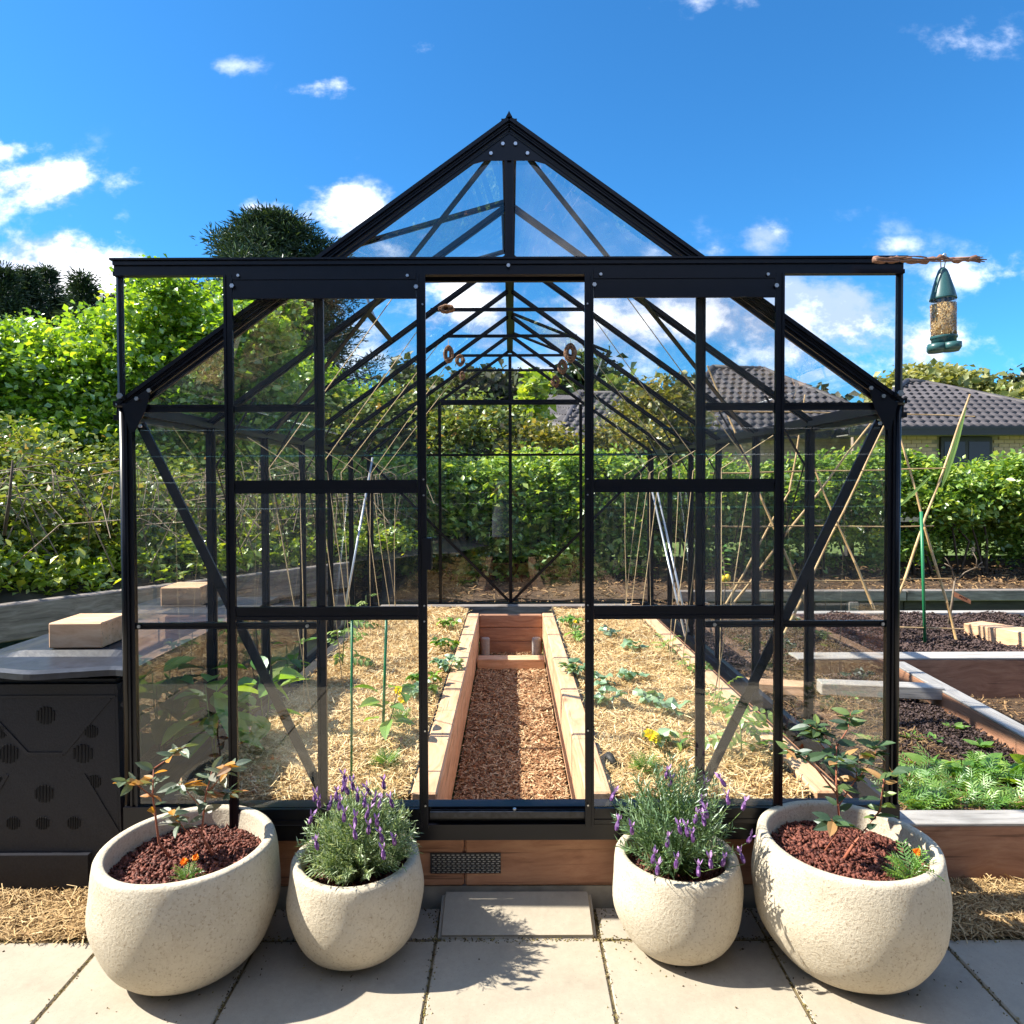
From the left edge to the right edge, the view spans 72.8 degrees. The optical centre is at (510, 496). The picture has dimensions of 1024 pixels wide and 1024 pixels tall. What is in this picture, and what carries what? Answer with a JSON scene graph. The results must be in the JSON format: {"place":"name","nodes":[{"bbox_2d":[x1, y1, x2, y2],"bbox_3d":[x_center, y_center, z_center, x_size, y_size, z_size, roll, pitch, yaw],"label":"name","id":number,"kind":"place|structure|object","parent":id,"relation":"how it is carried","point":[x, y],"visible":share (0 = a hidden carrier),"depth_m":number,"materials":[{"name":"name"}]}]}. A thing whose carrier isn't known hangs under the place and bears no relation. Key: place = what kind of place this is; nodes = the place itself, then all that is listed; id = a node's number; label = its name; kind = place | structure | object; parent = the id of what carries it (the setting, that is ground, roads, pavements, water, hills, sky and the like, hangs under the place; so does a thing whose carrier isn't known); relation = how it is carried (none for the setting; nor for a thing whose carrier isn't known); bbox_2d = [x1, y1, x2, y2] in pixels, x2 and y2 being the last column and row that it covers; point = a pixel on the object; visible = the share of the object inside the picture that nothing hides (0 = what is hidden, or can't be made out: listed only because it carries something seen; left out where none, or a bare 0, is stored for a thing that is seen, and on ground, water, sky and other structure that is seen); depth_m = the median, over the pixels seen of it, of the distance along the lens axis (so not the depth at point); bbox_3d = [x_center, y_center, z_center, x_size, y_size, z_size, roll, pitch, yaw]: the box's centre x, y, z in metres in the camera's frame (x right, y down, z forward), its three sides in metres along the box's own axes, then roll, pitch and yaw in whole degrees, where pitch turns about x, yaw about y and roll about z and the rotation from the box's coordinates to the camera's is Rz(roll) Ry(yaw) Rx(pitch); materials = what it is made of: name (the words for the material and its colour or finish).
{"place":"outdoors","nodes":[
{"label":"outdoors","id":0,"kind":"place"},
{"bbox_2d":[0,483,548,602],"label":"bank","id":1,"kind":"structure","parent":0,"point":[460,543],"depth_m":5.94,"materials":[{"name":"soil"}]},
{"bbox_2d":[0,307,182,486],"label":"maple tree","id":2,"kind":"object","parent":1,"relation":"on","point":[15,388],"visible":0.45,"depth_m":7.93,"materials":[{"name":"green plant"}]},
{"bbox_2d":[0,253,328,483],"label":"maple tree","id":3,"kind":"object","parent":1,"relation":"on","point":[166,321],"visible":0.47,"depth_m":8.23,"materials":[{"name":"green plant"}]},
{"bbox_2d":[0,512,417,594],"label":"ground cover shrub","id":4,"kind":"object","parent":1,"relation":"on","point":[95,570],"visible":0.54,"depth_m":5.47,"materials":[{"name":"green plant"}]},
{"bbox_2d":[0,411,447,581],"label":"bramble thicket","id":5,"kind":"object","parent":1,"relation":"on","point":[74,502],"visible":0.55,"depth_m":6.13,"materials":[{"name":"green plant"}]},
{"bbox_2d":[288,345,411,461],"bbox_3d":[-3.426,-0.838,11.532,4.674,3.420,2.772,0,1,0],"label":"maple tree","id":6,"kind":"object","parent":1,"relation":"on","point":[343,389],"visible":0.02,"depth_m":11.17,"materials":[{"name":"green plant"}]},
{"bbox_2d":[286,389,416,462],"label":"shrub","id":7,"kind":"object","parent":1,"relation":"on","point":[340,425],"visible":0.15,"depth_m":10.56,"materials":[{"name":"green plant"}]},
{"bbox_2d":[335,373,476,460],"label":"shrub","id":8,"kind":"object","parent":1,"relation":"on","point":[400,404],"visible":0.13,"depth_m":11.02,"materials":[{"name":"green plant"}]},
{"bbox_2d":[396,383,543,467],"bbox_3d":[-0.644,-0.339,10.965,2.436,2.818,1.885,0,1,0],"label":"shrub","id":9,"kind":"object","parent":1,"relation":"on","point":[467,435],"visible":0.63,"depth_m":10.58,"materials":[{"name":"green plant"}]},
{"bbox_2d":[481,408,597,555],"bbox_3d":[0.380,-0.154,10.865,1.889,2.446,1.976,0,1,0],"label":"shrub","id":10,"kind":"object","parent":1,"relation":"on","point":[546,437],"visible":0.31,"depth_m":10.43,"materials":[{"name":"green plant"}]},
{"bbox_2d":[452,651,570,798],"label":"path","id":11,"kind":"structure","parent":0,"point":[533,713],"depth_m":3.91,"materials":[{"name":"brown wood"}]},
{"bbox_2d":[0,908,1023,1023],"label":"paving","id":12,"kind":"structure","parent":0,"point":[536,982],"depth_m":1.90,"materials":[{"name":"beige concrete"}]},
{"bbox_2d":[0,891,86,941],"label":"mulch strip","id":13,"kind":"object","parent":12,"relation":"on","point":[52,939],"visible":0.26,"depth_m":2.15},
{"bbox_2d":[0,883,88,945],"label":"dry grass clippings","id":14,"kind":"object","parent":13,"relation":"on","point":[74,906],"visible":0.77,"depth_m":2.22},
{"bbox_2d":[85,804,280,995],"bbox_3d":[-0.936,1.178,2.026,0.512,0.348,0.512,0,1,0],"label":"stone pot","id":15,"kind":"object","parent":12,"relation":"on","point":[152,927],"visible":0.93,"depth_m":1.85,"materials":[{"name":"beige stone"}]},
{"bbox_2d":[112,743,250,857],"bbox_3d":[-0.957,0.907,2.039,0.406,0.328,0.200,0,1,0],"label":"blueberry bush","id":16,"kind":"object","parent":15,"relation":"on","point":[180,787],"visible":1,"depth_m":2.04,"materials":[{"name":"green plant"}]},
{"bbox_2d":[171,853,205,879],"bbox_3d":[-0.894,1.029,1.920,0.083,0.085,0.097,1,2,39],"label":"marigold","id":17,"kind":"object","parent":15,"relation":"in","point":[184,861],"visible":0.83,"depth_m":1.92,"materials":[{"name":"green plant"}]},
{"bbox_2d":[286,833,423,970],"bbox_3d":[-0.461,1.211,2.087,0.401,0.275,0.400,0,1,0],"label":"stone pot","id":18,"kind":"object","parent":12,"relation":"on","point":[360,925],"visible":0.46,"depth_m":1.92,"materials":[{"name":"beige stone"}]},
{"bbox_2d":[295,769,423,885],"bbox_3d":[-0.447,0.972,2.066,0.388,0.333,0.373,0,1,0],"label":"lavender","id":19,"kind":"object","parent":18,"relation":"on","point":[363,840],"visible":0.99,"depth_m":2.01,"materials":[{"name":"green plant"}]},
{"bbox_2d":[0,907,1023,1023],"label":"paving grit","id":20,"kind":"object","parent":12,"relation":"on","point":[556,940],"visible":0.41,"depth_m":2.10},
{"bbox_2d":[438,891,596,941],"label":"entry slab","id":21,"kind":"structure","parent":12,"relation":"on","point":[534,915],"depth_m":2.18,"materials":[{"name":"concrete"}]},
{"bbox_2d":[613,830,743,965],"bbox_3d":[0.502,1.208,2.097,0.385,0.275,0.384,0,1,0],"label":"stone pot","id":22,"kind":"object","parent":12,"relation":"on","point":[684,920],"visible":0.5,"depth_m":1.94,"materials":[{"name":"beige stone"}]},
{"bbox_2d":[610,750,755,879],"bbox_3d":[0.495,0.954,2.075,0.412,0.362,0.398,0,1,0],"label":"lavender","id":23,"kind":"object","parent":22,"relation":"on","point":[685,849],"visible":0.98,"depth_m":2.03,"materials":[{"name":"green plant"}]},
{"bbox_2d":[751,800,952,994],"bbox_3d":[0.981,1.169,2.026,0.524,0.353,0.524,0,1,0],"label":"stone pot","id":24,"kind":"object","parent":12,"relation":"on","point":[857,920],"visible":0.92,"depth_m":1.85,"materials":[{"name":"beige stone"}]},
{"bbox_2d":[776,707,915,857],"bbox_3d":[0.963,0.855,2.043,0.382,0.408,0.294,0,1,0],"label":"blueberry bush","id":25,"kind":"object","parent":24,"relation":"on","point":[825,821],"visible":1,"depth_m":2.06,"materials":[{"name":"green plant"}]},
{"bbox_2d":[879,839,943,883],"bbox_3d":[1.089,1.005,1.884,0.160,0.112,0.152,1,2,42],"label":"marigold","id":26,"kind":"object","parent":24,"relation":"on","point":[913,864],"visible":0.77,"depth_m":1.90,"materials":[{"name":"green plant"}]},
{"bbox_2d":[952,882,1023,938],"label":"mulch strip","id":27,"kind":"object","parent":12,"relation":"on","point":[992,918],"visible":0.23,"depth_m":2.15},
{"bbox_2d":[949,873,1023,943],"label":"dry grass clippings","id":28,"kind":"object","parent":27,"relation":"on","point":[991,898],"visible":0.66,"depth_m":2.23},
{"bbox_2d":[0,541,1023,882],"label":"ground","id":29,"kind":"structure","parent":0,"point":[280,665],"depth_m":8.24,"materials":[{"name":"brown soil"}]},
{"bbox_2d":[0,260,43,334],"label":"pine tree","id":30,"kind":"object","parent":29,"relation":"on","point":[10,289],"visible":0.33,"depth_m":45.52,"materials":[{"name":"green plant"}]},
{"bbox_2d":[46,266,105,328],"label":"pine tree","id":31,"kind":"object","parent":29,"relation":"on","point":[81,287],"visible":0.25,"depth_m":45.25,"materials":[{"name":"green plant"}]},
{"bbox_2d":[0,629,207,891],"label":"compost bin","id":32,"kind":"object","parent":29,"relation":"on","point":[62,802],"visible":0.81,"depth_m":2.37,"materials":[{"name":"plastic"}]},
{"bbox_2d":[49,613,121,647],"bbox_3d":[-1.573,0.500,2.601,0.190,0.092,0.190,0,1,-1],"label":"wooden block","id":33,"kind":"object","parent":32,"relation":"on","point":[90,630],"depth_m":2.51,"materials":[{"name":"beige wood"}]},
{"bbox_2d":[112,597,278,732],"bbox_3d":[-1.585,0.927,3.461,0.649,0.795,0.678,0,1,0],"label":"compost bin","id":34,"kind":"object","parent":29,"relation":"on","point":[153,610],"visible":0.21,"depth_m":3.30,"materials":[{"name":"plastic"}]},
{"bbox_2d":[161,582,206,605],"bbox_3d":[-1.598,0.483,3.451,0.190,0.092,0.190,0,1,-2],"label":"wooden block","id":35,"kind":"object","parent":34,"relation":"on","point":[185,594],"depth_m":3.36,"materials":[{"name":"beige wood"}]},
{"bbox_2d":[0,559,395,647],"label":"retaining wall","id":36,"kind":"structure","parent":29,"relation":"on","point":[25,619],"depth_m":5.12,"materials":[{"name":"grey concrete"}]},
{"bbox_2d":[189,199,393,393],"bbox_3d":[-11.428,-6.237,33.923,12.132,15.934,12.009,0,1,0],"label":"pine tree","id":37,"kind":"object","parent":29,"relation":"on","point":[269,231],"visible":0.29,"depth_m":32.39,"materials":[{"name":"green plant"}]},
{"bbox_2d":[430,359,518,412],"bbox_3d":[-1.899,-3.908,40.005,5.289,8.369,4.861,0,1,18],"label":"background tree","id":38,"kind":"object","parent":29,"relation":"on","point":[496,383],"visible":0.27,"depth_m":38.88,"materials":[{"name":"green plant"}]},
{"bbox_2d":[161,603,851,909],"bbox_3d":[0.004,1.159,4.181,2.500,0.390,3.796,0,1,0],"label":"timber planter","id":39,"kind":"object","parent":29,"relation":"on","point":[508,865],"visible":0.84,"depth_m":2.62,"materials":[{"name":"wood"}]},
{"bbox_2d":[161,673,267,760],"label":"pepper plant","id":40,"kind":"object","parent":39,"relation":"on","point":[219,703],"visible":0.82,"depth_m":2.65,"materials":[{"name":"green plant"}]},
{"bbox_2d":[271,637,316,686],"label":"pepper plant","id":41,"kind":"object","parent":39,"relation":"on","point":[293,660],"visible":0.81,"depth_m":3.64,"materials":[{"name":"green plant"}]},
{"bbox_2d":[176,605,470,799],"bbox_3d":[-0.727,0.992,4.115,0.852,0.150,3.605,0,1,0],"label":"straw","id":42,"kind":"object","parent":39,"relation":"on","point":[279,749],"visible":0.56,"depth_m":3.00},
{"bbox_2d":[213,656,306,746],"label":"pepper plant","id":43,"kind":"object","parent":42,"relation":"on","point":[258,732],"visible":0.59,"depth_m":2.88,"materials":[{"name":"green plant"}]},
{"bbox_2d":[327,620,374,666],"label":"tomato plant","id":44,"kind":"object","parent":42,"relation":"on","point":[367,662],"visible":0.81,"depth_m":4.02,"materials":[{"name":"green plant"}]},
{"bbox_2d":[350,620,352,777],"bbox_3d":[-0.578,0.737,2.526,0.016,0.586,0.009,0,1,0],"label":"garden stake","id":45,"kind":"object","parent":42,"relation":"on","point":[351,725],"visible":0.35,"depth_m":2.52,"materials":[{"name":"green"}]},
{"bbox_2d":[353,684,415,740],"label":"pepper plant","id":46,"kind":"object","parent":42,"relation":"on","point":[385,726],"visible":0.93,"depth_m":2.86,"materials":[{"name":"green plant"}]},
{"bbox_2d":[381,620,387,742],"bbox_3d":[-0.520,0.764,2.870,0.031,0.518,0.012,0,1,0],"label":"garden stake","id":47,"kind":"object","parent":42,"relation":"on","point":[384,670],"visible":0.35,"depth_m":2.87,"materials":[{"name":"green"}]},
{"bbox_2d":[368,747,401,770],"bbox_3d":[-0.467,0.989,2.618,0.132,0.081,0.142,0,1,0],"label":"marigold","id":48,"kind":"object","parent":42,"relation":"on","point":[380,760],"visible":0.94,"depth_m":2.61,"materials":[{"name":"green plant"}]},
{"bbox_2d":[429,654,463,672],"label":"strawberry plant","id":49,"kind":"object","parent":42,"relation":"on","point":[443,663],"visible":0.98,"depth_m":3.90,"materials":[{"name":"green plant"}]},
{"bbox_2d":[190,610,467,799],"bbox_3d":[-0.729,1.008,4.137,0.775,0.032,3.570,0,1,0],"label":"bed surface","id":50,"kind":"object","parent":39,"relation":"in","point":[249,798],"visible":0.04,"depth_m":3.92,"materials":[{"name":"soil"}]},
{"bbox_2d":[341,457,372,625],"bbox_3d":[-1.189,0.302,5.432,0.018,1.250,0.867,0,1,4],"label":"prop","id":51,"kind":"object","parent":39,"relation":"on","point":[354,557],"visible":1,"depth_m":5.39,"materials":[{"name":"silver metal"}]},
{"bbox_2d":[109,111,907,840],"bbox_3d":[0.000,-0.099,4.134,2.579,2.334,3.900,0,1,0],"label":"greenhouse","id":52,"kind":"object","parent":39,"relation":"on","point":[509,141],"visible":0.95,"depth_m":2.24,"materials":[{"name":"black metal"}]},
{"bbox_2d":[223,272,428,828],"bbox_3d":[-0.583,0.178,2.207,0.636,1.768,0.025,0,1,0],"label":"sliding door","id":53,"kind":"structure","parent":52,"relation":"in","point":[238,285],"depth_m":2.20,"materials":[{"name":"black metal"}]},
{"bbox_2d":[269,299,391,734],"bbox_3d":[-0.691,0.062,2.852,0.593,1.904,0.068,0,1,5],"label":"twine","id":54,"kind":"object","parent":52,"relation":"hanging from","point":[278,517],"visible":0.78,"depth_m":2.85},
{"bbox_2d":[363,200,504,318],"bbox_3d":[-0.371,-1.009,3.190,0.723,0.457,0.637,0,1,0],"label":"roof window","id":55,"kind":"structure","parent":52,"relation":"in","point":[496,204],"depth_m":2.88,"materials":[{"name":"black metal"}]},
{"bbox_2d":[513,312,611,374],"bbox_3d":[0.352,-1.051,5.089,0.699,0.458,0.637,0,1,0],"label":"roof window","id":56,"kind":"structure","parent":52,"relation":"in","point":[608,353],"depth_m":4.78,"materials":[{"name":"black metal"}]},
{"bbox_2d":[584,271,784,827],"bbox_3d":[0.552,0.174,2.207,0.630,1.768,0.025,0,1,0],"label":"sliding door","id":57,"kind":"structure","parent":52,"relation":"in","point":[600,284],"depth_m":2.20,"materials":[{"name":"black metal"}]},
{"bbox_2d":[627,298,751,733],"bbox_3d":[0.691,0.057,2.852,0.593,1.904,0.068,0,1,-5],"label":"twine","id":58,"kind":"object","parent":52,"relation":"hanging from","point":[744,509],"visible":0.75,"depth_m":2.85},
{"bbox_2d":[872,254,986,263],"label":"driftwood branch","id":59,"kind":"object","parent":52,"relation":"attached to","point":[911,260],"visible":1,"depth_m":2.13,"materials":[{"name":"brown wood"}]},
{"bbox_2d":[926,253,961,353],"bbox_3d":[1.336,-0.596,2.138,0.091,0.298,0.092,0,1,28],"label":"bird feeder","id":60,"kind":"object","parent":59,"relation":"hanging from","point":[943,323],"visible":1,"depth_m":2.12,"materials":[{"name":"green plastic"}]},
{"bbox_2d":[554,612,805,798],"bbox_3d":[0.691,1.003,4.137,0.685,0.031,3.570,0,1,0],"label":"bed surface","id":61,"kind":"object","parent":39,"relation":"in","point":[639,685],"visible":0.07,"depth_m":4.01,"materials":[{"name":"soil"}]},
{"bbox_2d":[549,604,813,798],"bbox_3d":[0.692,0.982,4.123,0.761,0.160,3.608,0,1,0],"label":"straw","id":62,"kind":"object","parent":39,"relation":"on","point":[624,710],"visible":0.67,"depth_m":3.06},
{"bbox_2d":[582,685,626,705],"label":"strawberry plant","id":63,"kind":"object","parent":62,"relation":"on","point":[599,698],"visible":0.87,"depth_m":3.28,"materials":[{"name":"green plant"}]},
{"bbox_2d":[628,728,662,776],"bbox_3d":[0.502,0.940,2.548,0.151,0.174,0.139,0,1,0],"label":"marigold","id":64,"kind":"object","parent":62,"relation":"on","point":[652,735],"visible":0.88,"depth_m":2.54,"materials":[{"name":"green plant"}]},
{"bbox_2d":[633,687,664,704],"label":"seedling","id":65,"kind":"object","parent":62,"relation":"on","point":[648,696],"visible":0.86,"depth_m":3.32,"materials":[{"name":"green plant"}]},
{"bbox_2d":[653,697,691,715],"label":"seedling","id":66,"kind":"object","parent":62,"relation":"on","point":[671,704],"visible":0.89,"depth_m":3.17,"materials":[{"name":"green plant"}]},
{"bbox_2d":[694,696,789,759],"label":"tomato plant","id":67,"kind":"object","parent":62,"relation":"on","point":[743,724],"visible":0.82,"depth_m":2.65,"materials":[{"name":"green plant"}]},
{"bbox_2d":[657,619,849,797],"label":"bed edge soil","id":68,"kind":"structure","parent":39,"relation":"on","point":[821,772],"depth_m":3.19,"materials":[{"name":"brown soil"}]},
{"bbox_2d":[512,368,563,430],"bbox_3d":[0.406,-0.540,11.986,1.100,3.368,0.961,0,1,0],"label":"maple tree","id":69,"kind":"object","parent":29,"relation":"on","point":[536,385],"visible":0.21,"depth_m":11.82,"materials":[{"name":"green plant"}]},
{"bbox_2d":[549,345,636,394],"bbox_3d":[4.209,-3.777,36.061,5.921,8.227,4.637,-1,2,-40],"label":"background tree","id":70,"kind":"object","parent":29,"relation":"on","point":[572,371],"visible":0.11,"depth_m":34.99,"materials":[{"name":"green plant"}]},
{"bbox_2d":[594,368,650,390],"bbox_3d":[5.225,-2.902,34.061,4.894,6.635,4.597,0,1,0],"label":"background tree","id":71,"kind":"object","parent":29,"relation":"on","point":[615,380],"visible":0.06,"depth_m":33.08,"materials":[{"name":"green plant"}]},
{"bbox_2d":[574,406,681,555],"bbox_3d":[1.909,-0.274,11.973,2.249,2.628,1.902,0,1,0],"label":"shrub","id":72,"kind":"object","parent":29,"relation":"on","point":[603,437],"visible":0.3,"depth_m":11.62,"materials":[{"name":"green plant"}]},
{"bbox_2d":[598,365,722,550],"bbox_3d":[2.730,-0.721,12.969,2.561,3.475,2.006,0,1,0],"label":"shrub","id":73,"kind":"object","parent":29,"relation":"on","point":[679,398],"visible":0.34,"depth_m":12.56,"materials":[{"name":"green plant"}]},
{"bbox_2d":[362,521,1023,570],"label":"fence","id":74,"kind":"object","parent":29,"relation":"on","point":[969,562],"visible":0.02,"depth_m":9.76,"materials":[{"name":"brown wood"}]},
{"bbox_2d":[677,589,1023,610],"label":"retaining wall","id":75,"kind":"structure","parent":29,"relation":"on","point":[910,599],"depth_m":7.20,"materials":[{"name":"grey concrete"}]},
{"bbox_2d":[857,368,934,401],"bbox_3d":[22.253,-3.641,40.032,4.918,7.667,4.413,0,1,0],"label":"background tree","id":76,"kind":"object","parent":29,"relation":"on","point":[889,381],"visible":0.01,"depth_m":39.54,"materials":[{"name":"green plant"}]},
{"bbox_2d":[788,610,1023,698],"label":"garden bed","id":77,"kind":"object","parent":29,"relation":"on","point":[994,675],"visible":0.38,"depth_m":4.47,"materials":[{"name":"wood"}]},
{"bbox_2d":[659,610,1023,670],"bbox_3d":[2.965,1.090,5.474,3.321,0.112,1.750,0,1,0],"label":"dark bark mulch","id":78,"kind":"object","parent":77,"relation":"in","point":[942,641],"visible":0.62,"depth_m":5.36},
{"bbox_2d":[705,365,974,639],"bbox_3d":[2.544,0.028,5.355,2.199,2.112,0.715,0,1,0],"label":"bamboo trellis","id":79,"kind":"object","parent":78,"relation":"on","point":[904,579],"visible":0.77,"depth_m":5.29,"materials":[{"name":"beige wood"}]},
{"bbox_2d":[901,409,965,504],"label":"climbing plant","id":80,"kind":"object","parent":79,"relation":"attached to","point":[949,463],"visible":0.92,"depth_m":5.17,"materials":[{"name":"green plant"}]},
{"bbox_2d":[919,511,926,642],"bbox_3d":[3.024,0.587,5.088,0.022,0.956,0.072,0,1,-7],"label":"garden stake","id":81,"kind":"object","parent":78,"relation":"on","point":[923,577],"visible":1,"depth_m":5.08,"materials":[{"name":"green"}]},
{"bbox_2d":[964,621,1023,649],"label":"sleeper offcut","id":82,"kind":"object","parent":78,"relation":"on","point":[1003,634],"visible":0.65,"depth_m":5.27,"materials":[{"name":"beige wood"}]},
{"bbox_2d":[861,358,981,398],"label":"background tree","id":83,"kind":"object","parent":29,"relation":"on","point":[939,371],"visible":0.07,"depth_m":40.62,"materials":[{"name":"green plant"}]},
{"bbox_2d":[899,662,1023,880],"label":"garden bed","id":84,"kind":"object","parent":29,"relation":"on","point":[979,844],"visible":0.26,"depth_m":2.40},
{"bbox_2d":[720,670,1023,809],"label":"dark bark mulch","id":85,"kind":"object","parent":84,"relation":"in","point":[927,720],"visible":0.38,"depth_m":3.46,"materials":[{"name":"brown wood"}]},
{"bbox_2d":[746,677,802,695],"bbox_3d":[1.539,1.102,4.022,0.376,0.060,0.120,0,1,13],"label":"plank","id":86,"kind":"object","parent":85,"relation":"on","point":[792,687],"depth_m":3.97,"materials":[{"name":"brown wood"}]},
{"bbox_2d":[721,669,1023,809],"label":"straw litter","id":87,"kind":"object","parent":85,"relation":"on","point":[937,749],"visible":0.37,"depth_m":3.33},
{"bbox_2d":[871,743,1023,809],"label":"carrot greens","id":88,"kind":"object","parent":85,"relation":"on","point":[933,794],"visible":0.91,"depth_m":2.69,"materials":[{"name":"green plant"}]},
{"bbox_2d":[817,679,944,699],"bbox_3d":[2.072,1.083,3.902,0.641,0.070,0.100,0,1,9],"label":"plank","id":89,"kind":"object","parent":84,"relation":"on","point":[874,689],"visible":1,"depth_m":3.87,"materials":[{"name":"grey wood"}]},
{"bbox_2d":[951,362,1018,395],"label":"background tree","id":90,"kind":"object","parent":29,"relation":"on","point":[987,384],"visible":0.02,"depth_m":43.37,"materials":[{"name":"green plant"}]},
{"bbox_2d":[0,0,1023,401],"label":"sky","id":91,"kind":"structure","parent":0,"point":[739,127],"materials":[{"name":"blue"}]},
{"bbox_2d":[544,389,708,522],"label":"house","id":92,"kind":"structure","parent":0,"point":[568,415],"depth_m":23.70,"materials":[{"name":"tile"}]},
{"bbox_2d":[279,567,1023,601],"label":"hedge border","id":93,"kind":"object","parent":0,"point":[535,594],"visible":0.23,"depth_m":8.27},
{"bbox_2d":[251,439,1023,582],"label":"hedge","id":94,"kind":"object","parent":93,"relation":"on","point":[972,498],"visible":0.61,"depth_m":8.73,"materials":[{"name":"green plant"}]},
{"bbox_2d":[284,563,1023,599],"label":"leaf litter","id":95,"kind":"object","parent":93,"relation":"on","point":[664,574],"visible":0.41,"depth_m":8.35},
{"bbox_2d":[688,364,1023,521],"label":"house","id":96,"kind":"structure","parent":0,"point":[996,422],"depth_m":22.00,"materials":[{"name":"tile"}]},
{"bbox_2d":[939,437,991,466],"bbox_3d":[13.461,-0.720,20.533,1.508,2.081,0.115,0,1,0],"label":"window frame","id":97,"kind":"structure","parent":96,"relation":"in","point":[973,447],"depth_m":20.47,"materials":[{"name":"black"}]},
{"bbox_2d":[974,698,1023,724],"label":"garden path","id":98,"kind":"structure","parent":0,"point":[1016,707],"depth_m":4.30,"materials":[{"name":"brown gravel"}]},
{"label":"hill","id":99,"kind":"structure","parent":0,"visible":0},
{"bbox_2d":[8,263,55,326],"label":"pine tree","id":100,"kind":"object","parent":99,"relation":"on","point":[31,284],"visible":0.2,"depth_m":48.49,"materials":[{"name":"green plant"}]},
{"bbox_2d":[25,262,68,325],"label":"pine tree","id":101,"kind":"object","parent":99,"relation":"on","point":[51,275],"visible":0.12,"depth_m":51.34,"materials":[{"name":"green plant"}]},
{"bbox_2d":[349,351,1023,401],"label":"hillside wood","id":102,"kind":"object","parent":99,"relation":"on","point":[408,371],"depth_m":62.35,"materials":[{"name":"green plant"}]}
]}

